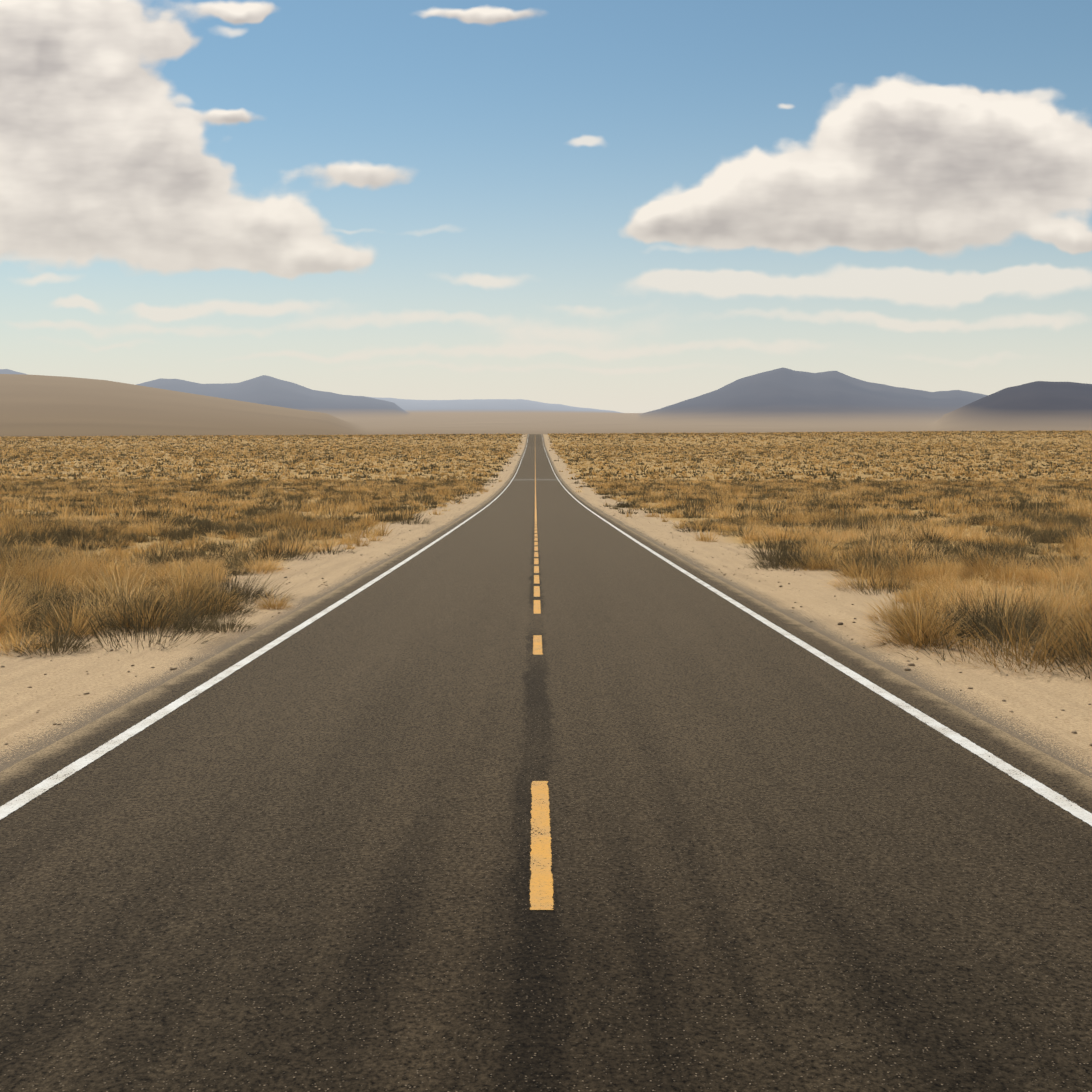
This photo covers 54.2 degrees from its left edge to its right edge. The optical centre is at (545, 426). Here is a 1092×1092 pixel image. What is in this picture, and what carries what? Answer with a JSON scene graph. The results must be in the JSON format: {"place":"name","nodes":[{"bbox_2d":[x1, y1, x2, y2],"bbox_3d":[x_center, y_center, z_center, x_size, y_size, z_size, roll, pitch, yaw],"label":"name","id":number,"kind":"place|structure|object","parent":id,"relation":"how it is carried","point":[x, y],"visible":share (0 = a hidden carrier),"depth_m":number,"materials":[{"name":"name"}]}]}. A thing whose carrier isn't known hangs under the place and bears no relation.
{"place":"outdoors","nodes":[
{"label":"outdoors","id":0,"kind":"place"},
{"bbox_2d":[0,434,1091,1091],"bbox_3d":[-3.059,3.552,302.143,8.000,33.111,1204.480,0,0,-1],"label":"road","id":1,"kind":"structure","parent":0,"point":[300,860],"depth_m":5.63,"materials":[{"name":"grey asphalt"}]},
{"bbox_2d":[529,465,553,909],"bbox_3d":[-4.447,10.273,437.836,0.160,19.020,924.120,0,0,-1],"label":"yellow road markings","id":2,"kind":"object","parent":1,"relation":"on","point":[539,853],"visible":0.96,"depth_m":6.00,"materials":[{"name":"paint"}]},
{"bbox_2d":[0,434,1091,825],"bbox_3d":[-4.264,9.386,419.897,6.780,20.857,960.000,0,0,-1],"label":"white road markings","id":3,"kind":"structure","parent":1,"relation":"on","point":[30,794],"depth_m":9.20,"materials":[{"name":"paint"}]},
{"bbox_2d":[0,431,1091,777],"bbox_3d":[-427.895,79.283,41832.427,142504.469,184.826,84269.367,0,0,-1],"label":"ground","id":4,"kind":"structure","parent":0,"point":[1038,699],"depth_m":17.79,"materials":[{"name":"beige sand"}]},
{"bbox_2d":[0,430,1091,480],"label":"grass","id":5,"kind":"structure","parent":4,"relation":"on","point":[689,448],"depth_m":292.02,"materials":[{"name":"brown plant"}]},
{"bbox_2d":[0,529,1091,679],"bbox_3d":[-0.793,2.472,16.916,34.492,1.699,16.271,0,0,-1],"label":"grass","id":6,"kind":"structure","parent":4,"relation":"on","point":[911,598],"depth_m":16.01,"materials":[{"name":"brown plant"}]},
{"bbox_2d":[0,475,1091,521],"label":"grass","id":7,"kind":"structure","parent":4,"relation":"on","point":[1080,504],"depth_m":85.94,"materials":[{"name":"brown plant"}]},
{"bbox_2d":[0,501,1091,565],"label":"grass","id":8,"kind":"structure","parent":4,"relation":"on","point":[773,532],"depth_m":36.49,"materials":[{"name":"brown plant"}]},
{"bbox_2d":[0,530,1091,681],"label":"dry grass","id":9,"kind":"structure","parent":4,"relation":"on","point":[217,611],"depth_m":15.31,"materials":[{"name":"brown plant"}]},
{"bbox_2d":[0,510,1091,745],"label":"shoulder stones","id":10,"kind":"object","parent":4,"relation":"on","point":[630,526],"visible":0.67,"depth_m":15.45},
{"bbox_2d":[0,368,1091,436],"bbox_3d":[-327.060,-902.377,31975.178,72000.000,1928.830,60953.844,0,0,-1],"label":"mountain terrain","id":11,"kind":"structure","parent":0,"point":[781,400],"depth_m":15967.82,"materials":[{"name":"grey stone"}]},
{"bbox_2d":[0,0,1091,412],"label":"sky","id":12,"kind":"structure","parent":0,"point":[624,206],"materials":[{"name":"blue"}]}
]}

